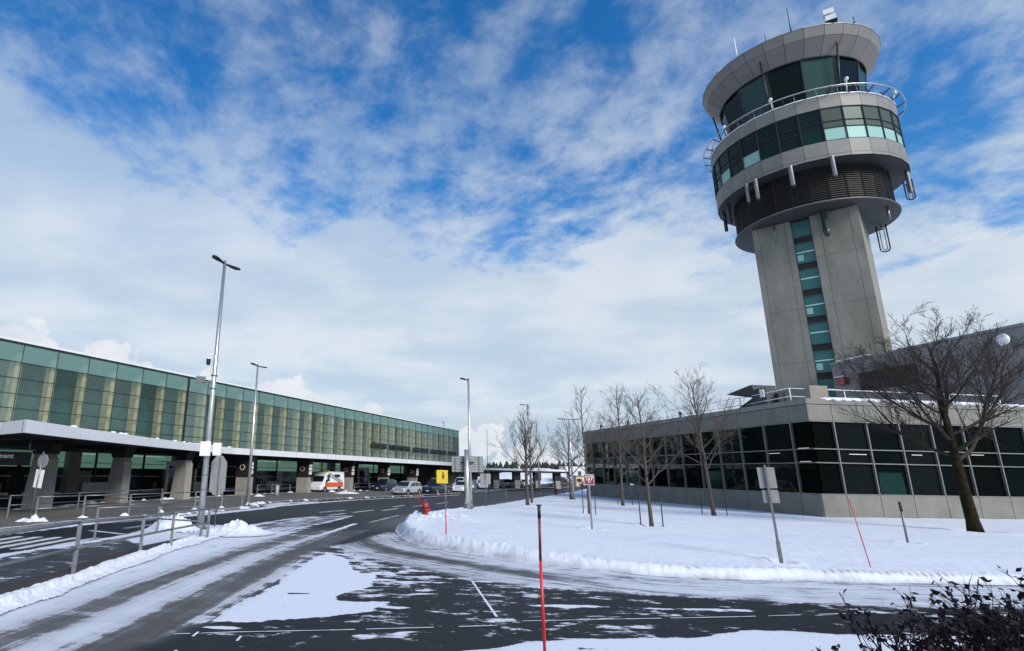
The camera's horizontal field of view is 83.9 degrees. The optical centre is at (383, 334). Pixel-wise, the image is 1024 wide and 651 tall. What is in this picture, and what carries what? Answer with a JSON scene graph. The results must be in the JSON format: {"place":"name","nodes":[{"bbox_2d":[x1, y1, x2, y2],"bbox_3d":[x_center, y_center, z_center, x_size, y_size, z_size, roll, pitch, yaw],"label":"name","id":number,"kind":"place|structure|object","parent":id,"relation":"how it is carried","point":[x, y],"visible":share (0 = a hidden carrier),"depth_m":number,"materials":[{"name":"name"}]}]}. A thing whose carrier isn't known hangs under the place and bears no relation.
{"place":"outdoors","nodes":[
{"label":"outdoors","id":0,"kind":"place"},
{"bbox_2d":[0,525,222,587],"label":"pavement","id":1,"kind":"structure","parent":0,"point":[11,574],"depth_m":15.93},
{"bbox_2d":[0,537,184,594],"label":"paving strip","id":2,"kind":"object","parent":1,"relation":"on","point":[40,579],"visible":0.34,"depth_m":13.60,"materials":[{"name":"grey concrete"}]},
{"bbox_2d":[0,508,210,573],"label":"railing","id":3,"kind":"object","parent":1,"relation":"on","point":[141,535],"visible":0.94,"depth_m":13.74,"materials":[{"name":"metal"}]},
{"bbox_2d":[0,513,275,614],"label":"snow","id":4,"kind":"structure","parent":1,"relation":"on","point":[34,593],"depth_m":14.96,"materials":[{"name":"white snow"}]},
{"bbox_2d":[93,504,203,538],"bbox_3d":[-8.970,7.157,21.303,3.711,1.080,1.661,7,-15,-22],"label":"railing","id":5,"kind":"object","parent":1,"relation":"on","point":[157,519],"visible":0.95,"depth_m":21.32,"materials":[{"name":"metal"}]},
{"bbox_2d":[195,255,240,529],"bbox_3d":[-7.650,2.421,25.190,0.970,12.200,1.907,-12,-19,43],"label":"lamp post","id":6,"kind":"object","parent":1,"relation":"on","point":[205,449],"visible":0.94,"depth_m":24.70,"materials":[{"name":"metal"}]},
{"bbox_2d":[0,336,458,498],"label":"terminal building","id":7,"kind":"structure","parent":0,"point":[50,384],"depth_m":54.51,"materials":[{"name":"metal"}]},
{"bbox_2d":[0,340,24,421],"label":"window","id":8,"kind":"structure","parent":7,"relation":"in","point":[9,351],"depth_m":37.56,"materials":[{"name":"teal glass"}]},
{"bbox_2d":[11,345,58,420],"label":"window","id":9,"kind":"structure","parent":7,"relation":"in","point":[32,355],"depth_m":39.10,"materials":[{"name":"teal glass"}]},
{"bbox_2d":[47,351,89,427],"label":"window","id":10,"kind":"structure","parent":7,"relation":"in","point":[65,361],"depth_m":41.19,"materials":[{"name":"teal glass"}]},
{"bbox_2d":[54,451,95,493],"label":"shop window","id":11,"kind":"structure","parent":7,"relation":"in","point":[88,459],"depth_m":53.85,"materials":[{"name":"green glass"}]},
{"bbox_2d":[80,358,117,429],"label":"window","id":12,"kind":"structure","parent":7,"relation":"in","point":[97,367],"depth_m":43.23,"materials":[{"name":"teal glass"}]},
{"bbox_2d":[92,453,143,491],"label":"shop window","id":13,"kind":"structure","parent":7,"relation":"in","point":[102,460],"depth_m":55.95,"materials":[{"name":"green glass"}]},
{"bbox_2d":[109,363,143,432],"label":"window","id":14,"kind":"structure","parent":7,"relation":"in","point":[129,373],"depth_m":45.33,"materials":[{"name":"teal glass"}]},
{"bbox_2d":[135,368,166,435],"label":"window","id":15,"kind":"structure","parent":7,"relation":"in","point":[150,377],"depth_m":47.40,"materials":[{"name":"teal glass"}]},
{"bbox_2d":[139,455,171,491],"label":"shop window","id":16,"kind":"structure","parent":7,"relation":"in","point":[148,460],"depth_m":60.60,"materials":[{"name":"green glass"}]},
{"bbox_2d":[160,373,187,436],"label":"window","id":17,"kind":"structure","parent":7,"relation":"in","point":[177,382],"depth_m":49.47,"materials":[{"name":"teal glass"}]},
{"bbox_2d":[184,378,207,437],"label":"window","id":18,"kind":"structure","parent":7,"relation":"in","point":[195,388],"depth_m":51.63,"materials":[{"name":"teal glass"}]},
{"bbox_2d":[203,382,226,439],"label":"window","id":19,"kind":"structure","parent":7,"relation":"in","point":[220,391],"depth_m":53.97,"materials":[{"name":"teal glass"}]},
{"bbox_2d":[0,419,451,465],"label":"canopy","id":20,"kind":"object","parent":7,"relation":"attached to","point":[17,434],"visible":0.86,"depth_m":38.79,"materials":[{"name":"metal"}]},
{"bbox_2d":[0,438,36,465],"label":"hanging sign","id":21,"kind":"object","parent":20,"relation":"hanging from","point":[15,458],"visible":1,"depth_m":29.90,"materials":[{"name":"metal"}]},
{"bbox_2d":[225,458,236,489],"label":"shop window","id":22,"kind":"structure","parent":7,"relation":"in","point":[231,463],"depth_m":70.77,"materials":[{"name":"black glass"}]},
{"bbox_2d":[222,385,243,440],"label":"window","id":23,"kind":"structure","parent":7,"relation":"in","point":[236,393],"depth_m":55.75,"materials":[{"name":"teal glass"}]},
{"bbox_2d":[239,389,258,447],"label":"window","id":24,"kind":"structure","parent":7,"relation":"in","point":[248,395],"depth_m":57.66,"materials":[{"name":"teal glass"}]},
{"bbox_2d":[255,392,273,448],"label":"window","id":25,"kind":"structure","parent":7,"relation":"in","point":[264,398],"depth_m":59.92,"materials":[{"name":"teal glass"}]},
{"bbox_2d":[256,460,276,488],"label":"shop window","id":26,"kind":"structure","parent":7,"relation":"in","point":[262,465],"depth_m":76.71,"materials":[{"name":"green glass"}]},
{"bbox_2d":[271,395,287,444],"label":"window","id":27,"kind":"structure","parent":7,"relation":"in","point":[279,401],"depth_m":62.01,"materials":[{"name":"teal glass"}]},
{"bbox_2d":[275,460,296,488],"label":"shop window","id":28,"kind":"structure","parent":7,"relation":"in","point":[281,465],"depth_m":80.47,"materials":[{"name":"green glass"}]},
{"bbox_2d":[0,486,584,528],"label":"pavement","id":29,"kind":"structure","parent":0,"point":[56,515],"depth_m":37.30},
{"bbox_2d":[29,452,48,518],"bbox_3d":[-16.024,7.028,25.568,0.660,3.150,0.110,0,-13,20],"label":"road sign","id":30,"kind":"object","parent":29,"relation":"on","point":[43,459],"visible":0.98,"depth_m":25.70,"materials":[{"name":"metal"}]},
{"bbox_2d":[20,440,62,509],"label":"canopy column","id":31,"kind":"structure","parent":29,"relation":"on","point":[51,449],"depth_m":33.19,"materials":[{"name":"concrete"}]},
{"bbox_2d":[10,489,162,509],"bbox_3d":[-17.930,10.526,35.288,0.422,1.000,14.110,-2,-14,10],"label":"railing","id":32,"kind":"object","parent":29,"relation":"on","point":[78,501],"visible":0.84,"depth_m":33.08,"materials":[{"name":"metal"}]},
{"bbox_2d":[103,447,136,502],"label":"canopy column","id":33,"kind":"structure","parent":29,"relation":"on","point":[119,474],"depth_m":40.70,"materials":[{"name":"concrete"}]},
{"bbox_2d":[35,490,242,514],"bbox_3d":[-12.985,9.937,32.767,0.586,1.100,15.646,-5,-15,23],"label":"railing","id":34,"kind":"object","parent":29,"relation":"on","point":[130,504],"visible":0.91,"depth_m":30.09,"materials":[{"name":"metal"}]},
{"bbox_2d":[170,450,195,499],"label":"canopy column","id":35,"kind":"structure","parent":29,"relation":"on","point":[182,478],"depth_m":46.70,"materials":[{"name":"concrete"}]},
{"bbox_2d":[12,490,438,521],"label":"snow","id":36,"kind":"structure","parent":29,"relation":"on","point":[34,518],"depth_m":34.13,"materials":[{"name":"white snow"}]},
{"bbox_2d":[235,455,257,494],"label":"sign column","id":37,"kind":"structure","parent":29,"relation":"on","point":[242,469],"depth_m":56.11,"materials":[{"name":"concrete"}]},
{"bbox_2d":[243,363,266,504],"bbox_3d":[-9.876,7.476,42.117,0.614,10.500,2.047,-3,-15,15],"label":"lamp post","id":38,"kind":"object","parent":29,"relation":"on","point":[250,465],"visible":0.98,"depth_m":41.64,"materials":[{"name":"metal"}]},
{"bbox_2d":[296,458,314,492],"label":"sign column","id":39,"kind":"structure","parent":29,"relation":"on","point":[303,474],"depth_m":65.67,"materials":[{"name":"concrete"}]},
{"bbox_2d":[340,460,355,490],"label":"sign column","id":40,"kind":"structure","parent":29,"relation":"on","point":[347,467],"depth_m":74.61,"materials":[{"name":"concrete"}]},
{"bbox_2d":[0,484,1023,650],"bbox_3d":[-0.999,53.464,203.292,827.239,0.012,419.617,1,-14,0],"label":"road","id":41,"kind":"structure","parent":0,"point":[324,570],"depth_m":11.77,"materials":[{"name":"black asphalt"}]},
{"bbox_2d":[8,465,24,497],"bbox_3d":[-29.709,11.812,44.840,1.067,2.750,1.083,1,-14,0],"label":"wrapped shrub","id":42,"kind":"object","parent":41,"relation":"on","point":[16,482],"visible":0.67,"depth_m":44.50,"materials":[{"name":"fabric"}]},
{"bbox_2d":[209,456,226,525],"bbox_3d":[-7.601,7.189,25.290,0.100,3.200,0.840,-10,-18,39],"label":"road sign","id":43,"kind":"object","parent":41,"relation":"on","point":[217,483],"visible":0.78,"depth_m":25.44,"materials":[{"name":"metal"}]},
{"bbox_2d":[0,487,582,531],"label":"kerb","id":44,"kind":"structure","parent":41,"relation":"on","point":[14,528],"depth_m":44.30,"materials":[{"name":"concrete"}]},
{"bbox_2d":[310,470,343,491],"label":"ambulance","id":45,"kind":"object","parent":41,"relation":"on","point":[324,480],"visible":0.89,"depth_m":70.08,"materials":[{"name":"paint"}]},
{"bbox_2d":[372,479,397,490],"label":"parked car","id":46,"kind":"object","parent":41,"relation":"on","point":[385,484],"visible":0.76,"depth_m":77.60,"materials":[{"name":"paint"}]},
{"bbox_2d":[392,481,421,494],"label":"parked car","id":47,"kind":"object","parent":41,"relation":"on","point":[408,487],"visible":0.93,"depth_m":65.29,"materials":[{"name":"silver paint"}]},
{"bbox_2d":[422,479,450,493],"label":"pickup truck","id":48,"kind":"object","parent":41,"relation":"on","point":[433,486],"visible":0.88,"depth_m":70.60,"materials":[{"name":"blue paint"}]},
{"bbox_2d":[472,468,567,488],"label":"canopy","id":49,"kind":"object","parent":41,"relation":"on","point":[516,477],"visible":0.73,"depth_m":109.85,"materials":[{"name":"concrete"}]},
{"bbox_2d":[536,504,545,650],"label":"snow stake","id":50,"kind":"object","parent":41,"relation":"on","point":[541,577],"visible":1,"depth_m":7.84,"materials":[{"name":"red plastic"}]},
{"bbox_2d":[702,7,915,396],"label":"control tower","id":51,"kind":"structure","parent":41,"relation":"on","point":[810,167],"depth_m":61.27,"materials":[{"name":"concrete"}]},
{"bbox_2d":[718,150,729,185],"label":"window","id":52,"kind":"structure","parent":51,"relation":"in","point":[724,171],"depth_m":67.95,"materials":[{"name":"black glass"}]},
{"bbox_2d":[722,91,746,131],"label":"cab window","id":53,"kind":"structure","parent":51,"relation":"in","point":[733,109],"depth_m":69.42,"materials":[{"name":"black glass"}]},
{"bbox_2d":[726,140,743,177],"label":"window","id":54,"kind":"structure","parent":51,"relation":"in","point":[734,157],"depth_m":66.02,"materials":[{"name":"black glass"}]},
{"bbox_2d":[739,131,759,168],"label":"window","id":55,"kind":"structure","parent":51,"relation":"in","point":[750,156],"depth_m":64.14,"materials":[{"name":"black glass"}]},
{"bbox_2d":[738,74,771,121],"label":"cab window","id":56,"kind":"structure","parent":51,"relation":"in","point":[753,96],"depth_m":66.53,"materials":[{"name":"teal glass"}]},
{"bbox_2d":[755,122,779,160],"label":"window","id":57,"kind":"structure","parent":51,"relation":"in","point":[767,140],"depth_m":62.46,"materials":[{"name":"black glass"}]},
{"bbox_2d":[765,61,804,108],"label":"cab window","id":58,"kind":"structure","parent":51,"relation":"in","point":[787,80],"depth_m":63.99,"materials":[{"name":"black glass"}]},
{"bbox_2d":[775,115,801,152],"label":"window","id":59,"kind":"structure","parent":51,"relation":"in","point":[787,129],"depth_m":61.00,"materials":[{"name":"black glass"}]},
{"bbox_2d":[790,219,812,244],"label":"window","id":60,"kind":"structure","parent":51,"relation":"in","point":[802,228],"depth_m":62.37,"materials":[{"name":"teal glass"}]},
{"bbox_2d":[794,240,817,270],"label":"window","id":61,"kind":"structure","parent":51,"relation":"in","point":[805,252],"depth_m":61.67,"materials":[{"name":"teal glass"}]},
{"bbox_2d":[798,267,822,296],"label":"window","id":62,"kind":"structure","parent":51,"relation":"in","point":[810,279],"depth_m":60.92,"materials":[{"name":"teal glass"}]},
{"bbox_2d":[796,109,824,145],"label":"window","id":63,"kind":"structure","parent":51,"relation":"in","point":[809,123],"depth_m":59.83,"materials":[{"name":"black glass"}]},
{"bbox_2d":[803,294,827,323],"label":"window","id":64,"kind":"structure","parent":51,"relation":"in","point":[814,305],"depth_m":60.17,"materials":[{"name":"teal glass"}]},
{"bbox_2d":[800,57,836,97],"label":"cab window","id":65,"kind":"structure","parent":51,"relation":"in","point":[816,72],"depth_m":62.64,"materials":[{"name":"teal glass"}]},
{"bbox_2d":[808,321,832,351],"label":"window","id":66,"kind":"structure","parent":51,"relation":"in","point":[819,332],"depth_m":59.42,"materials":[{"name":"teal glass"}]},
{"bbox_2d":[812,349,834,379],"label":"window","id":67,"kind":"structure","parent":51,"relation":"in","point":[822,358],"depth_m":58.76,"materials":[{"name":"teal glass"}]},
{"bbox_2d":[819,105,847,140],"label":"window","id":68,"kind":"structure","parent":51,"relation":"in","point":[832,119],"depth_m":59.03,"materials":[{"name":"teal glass"}]},
{"bbox_2d":[833,56,857,91],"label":"cab window","id":69,"kind":"structure","parent":51,"relation":"in","point":[848,67],"depth_m":62.63,"materials":[{"name":"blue glass"}]},
{"bbox_2d":[841,104,867,137],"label":"window","id":70,"kind":"structure","parent":51,"relation":"in","point":[853,117],"depth_m":58.62,"materials":[{"name":"teal glass"}]},
{"bbox_2d":[861,105,885,138],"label":"window","id":71,"kind":"structure","parent":51,"relation":"in","point":[871,115],"depth_m":58.62,"materials":[{"name":"teal glass"}]},
{"bbox_2d":[878,106,896,141],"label":"window","id":72,"kind":"structure","parent":51,"relation":"in","point":[885,116],"depth_m":59.03,"materials":[{"name":"teal glass"}]},
{"bbox_2d":[812,588,1023,650],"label":"shrub","id":73,"kind":"object","parent":41,"relation":"on","point":[896,647],"visible":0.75,"depth_m":4.95,"materials":[{"name":"brown plant"}]},
{"bbox_2d":[864,573,1023,650],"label":"shrub","id":74,"kind":"object","parent":41,"relation":"on","point":[959,639],"visible":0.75,"depth_m":4.76,"materials":[{"name":"brown plant"}]},
{"bbox_2d":[930,565,1023,649],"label":"shrub","id":75,"kind":"object","parent":41,"relation":"on","point":[1007,595],"visible":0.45,"depth_m":5.31,"materials":[{"name":"brown plant"}]},
{"bbox_2d":[0,0,1023,468],"label":"sky","id":76,"kind":"structure","parent":0,"point":[410,199],"materials":[{"name":"blue"}]},
{"bbox_2d":[459,460,584,476],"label":"woods","id":77,"kind":"object","parent":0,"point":[547,465],"visible":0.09,"depth_m":316.75,"materials":[{"name":"plant"}]},
{"bbox_2d":[477,468,584,483],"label":"snow hill","id":78,"kind":"structure","parent":0,"point":[546,478],"depth_m":173.55,"materials":[{"name":"white snow"}]},
{"bbox_2d":[395,489,1023,584],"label":"snow field","id":79,"kind":"structure","parent":0,"point":[688,541],"depth_m":20.63,"materials":[{"name":"white snow"}]},
{"bbox_2d":[436,470,447,533],"bbox_3d":[2.345,6.709,22.174,0.458,2.460,0.073,2,-14,-5],"label":"road sign","id":80,"kind":"object","parent":79,"relation":"on","point":[441,476],"visible":1,"depth_m":22.37,"materials":[{"name":"metal"}]},
{"bbox_2d":[460,378,474,507],"bbox_3d":[6.061,7.797,40.436,0.930,9.300,0.716,1,-14,0],"label":"lamp post","id":81,"kind":"object","parent":79,"relation":"on","point":[469,446],"visible":0.62,"depth_m":40.53,"materials":[{"name":"metal"}]},
{"bbox_2d":[452,450,483,508],"bbox_3d":[5.981,10.182,39.054,2.250,4.000,0.780,1,-14,0],"label":"gantry sign","id":82,"kind":"object","parent":79,"relation":"on","point":[466,463],"visible":0.98,"depth_m":39.47,"materials":[{"name":"metal"}]},
{"bbox_2d":[484,404,556,504],"bbox_3d":[11.167,9.679,44.641,6.285,8.031,3.349,-2,-14,13],"label":"bare tree","id":83,"kind":"object","parent":79,"relation":"on","point":[525,441],"visible":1,"depth_m":44.39,"materials":[{"name":"brown plant"}]},
{"bbox_2d":[507,421,551,502],"bbox_3d":[12.801,11.245,48.964,4.438,7.150,3.226,-12,-19,42],"label":"bare tree","id":84,"kind":"object","parent":79,"relation":"on","point":[530,460],"visible":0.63,"depth_m":48.72,"materials":[{"name":"brown plant"}]},
{"bbox_2d":[546,414,600,499],"bbox_3d":[19.333,12.604,57.233,5.420,8.760,5.996,1,-14,0],"label":"bare tree","id":85,"kind":"object","parent":79,"relation":"on","point":[569,467],"visible":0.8,"depth_m":56.90,"materials":[{"name":"brown plant"}]},
{"bbox_2d":[554,384,616,513],"bbox_3d":[12.813,7.363,35.892,2.961,8.343,4.229,13,-18,-39],"label":"bare tree","id":86,"kind":"object","parent":79,"relation":"on","point":[584,445],"visible":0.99,"depth_m":35.90,"materials":[{"name":"brown plant"}]},
{"bbox_2d":[590,384,650,505],"bbox_3d":[19.518,9.080,46.260,5.067,10.283,5.871,-9,-17,35],"label":"bare tree","id":87,"kind":"object","parent":79,"relation":"on","point":[620,470],"visible":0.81,"depth_m":46.28,"materials":[{"name":"brown plant"}]},
{"bbox_2d":[597,390,686,526],"bbox_3d":[13.175,6.167,28.120,4.389,6.910,3.949,-9,-17,35],"label":"bare tree","id":88,"kind":"object","parent":79,"relation":"on","point":[643,457],"visible":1,"depth_m":28.02,"materials":[{"name":"brown plant"}]},
{"bbox_2d":[634,361,753,515],"bbox_3d":[20.618,6.868,36.556,6.800,9.926,5.569,-11,-18,39],"label":"bare tree","id":89,"kind":"object","parent":79,"relation":"on","point":[700,447],"visible":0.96,"depth_m":36.06,"materials":[{"name":"brown plant"}]},
{"bbox_2d":[757,465,783,562],"bbox_3d":[11.721,5.376,16.653,0.460,2.810,0.092,-6,-15,19],"label":"road sign","id":90,"kind":"object","parent":79,"relation":"on","point":[766,478],"visible":0.98,"depth_m":16.83,"materials":[{"name":"metal"}]},
{"bbox_2d":[829,301,1023,532],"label":"bare tree","id":91,"kind":"object","parent":79,"relation":"on","point":[972,520],"visible":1,"depth_m":28.36,"materials":[{"name":"brown plant"}]},
{"label":"ground","id":92,"kind":"structure","parent":0,"visible":0},
{"bbox_2d":[583,385,1023,518],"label":"office building","id":93,"kind":"structure","parent":92,"relation":"on","point":[815,451],"depth_m":38.25,"materials":[{"name":"grey concrete"}]},
{"bbox_2d":[593,442,605,484],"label":"window","id":94,"kind":"structure","parent":93,"relation":"in","point":[597,451],"depth_m":65.33,"materials":[{"name":"black glass"}]},
{"bbox_2d":[601,441,616,484],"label":"window","id":95,"kind":"structure","parent":93,"relation":"in","point":[610,472],"depth_m":62.92,"materials":[{"name":"black glass"}]},
{"bbox_2d":[613,440,628,485],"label":"window","id":96,"kind":"structure","parent":93,"relation":"in","point":[625,477],"depth_m":60.71,"materials":[{"name":"black glass"}]},
{"bbox_2d":[625,438,640,485],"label":"window","id":97,"kind":"structure","parent":93,"relation":"in","point":[633,479],"depth_m":58.17,"materials":[{"name":"black glass"}]},
{"bbox_2d":[636,437,654,486],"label":"window","id":98,"kind":"structure","parent":93,"relation":"in","point":[651,472],"depth_m":55.65,"materials":[{"name":"black glass"}]},
{"bbox_2d":[649,435,670,487],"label":"window","id":99,"kind":"structure","parent":93,"relation":"in","point":[662,479],"depth_m":53.43,"materials":[{"name":"black glass"}]},
{"bbox_2d":[664,434,687,487],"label":"window","id":100,"kind":"structure","parent":93,"relation":"in","point":[678,479],"depth_m":51.09,"materials":[{"name":"black glass"}]},
{"bbox_2d":[682,432,705,488],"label":"window","id":101,"kind":"structure","parent":93,"relation":"in","point":[695,476],"depth_m":48.80,"materials":[{"name":"black glass"}]},
{"bbox_2d":[698,430,725,489],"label":"window","id":102,"kind":"structure","parent":93,"relation":"in","point":[716,469],"depth_m":46.19,"materials":[{"name":"black glass"}]},
{"bbox_2d":[719,427,748,490],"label":"window","id":103,"kind":"structure","parent":93,"relation":"in","point":[735,472],"depth_m":43.98,"materials":[{"name":"black glass"}]},
{"bbox_2d":[739,425,773,491],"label":"window","id":104,"kind":"structure","parent":93,"relation":"in","point":[755,446],"depth_m":41.91,"materials":[{"name":"black glass"}]},
{"bbox_2d":[763,422,802,493],"bbox_3d":[28.318,8.785,39.367,0.405,4.830,2.499,1,-14,0],"label":"window","id":105,"kind":"structure","parent":93,"relation":"in","point":[780,436],"depth_m":39.25,"materials":[{"name":"black glass"}]},
{"bbox_2d":[790,420,822,494],"bbox_3d":[28.542,8.311,37.443,0.314,4.825,1.591,1,-14,0],"label":"window","id":106,"kind":"structure","parent":93,"relation":"in","point":[801,436],"depth_m":37.47,"materials":[{"name":"black glass"}]},
{"bbox_2d":[807,420,845,494],"bbox_3d":[29.431,8.173,36.825,1.789,4.825,0.339,1,-14,0],"label":"window","id":107,"kind":"structure","parent":93,"relation":"in","point":[825,448],"depth_m":36.88,"materials":[{"name":"black glass"}]},
{"bbox_2d":[831,421,878,495],"bbox_3d":[31.521,8.262,37.034,2.479,4.830,0.438,1,-14,0],"label":"window","id":108,"kind":"structure","parent":93,"relation":"in","point":[856,472],"depth_m":37.08,"materials":[{"name":"black glass"}]},
{"bbox_2d":[864,422,911,495],"bbox_3d":[33.955,8.372,37.290,2.479,4.830,0.438,1,-14,0],"label":"window","id":109,"kind":"structure","parent":93,"relation":"in","point":[888,468],"depth_m":37.29,"materials":[{"name":"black glass"}]},
{"bbox_2d":[896,423,944,496],"bbox_3d":[36.389,8.481,37.547,2.479,4.830,0.438,1,-14,0],"label":"window","id":110,"kind":"structure","parent":93,"relation":"in","point":[921,471],"depth_m":37.52,"materials":[{"name":"black glass"}]},
{"bbox_2d":[829,322,1023,404],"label":"block","id":111,"kind":"structure","parent":93,"relation":"on","point":[1015,330],"depth_m":46.11,"materials":[{"name":"metal"}]},
{"bbox_2d":[928,424,976,496],"bbox_3d":[38.823,8.591,37.804,2.479,4.830,0.438,1,-14,0],"label":"window","id":112,"kind":"structure","parent":93,"relation":"in","point":[945,472],"depth_m":37.77,"materials":[{"name":"black glass"}]},
{"bbox_2d":[959,425,1008,497],"bbox_3d":[41.257,8.700,38.061,2.479,4.830,0.438,1,-14,0],"label":"window","id":113,"kind":"structure","parent":93,"relation":"in","point":[984,468],"depth_m":38.01,"materials":[{"name":"black glass"}]},
{"bbox_2d":[990,426,1023,497],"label":"window","id":114,"kind":"structure","parent":93,"relation":"in","point":[1011,459],"depth_m":38.41,"materials":[{"name":"black glass"}]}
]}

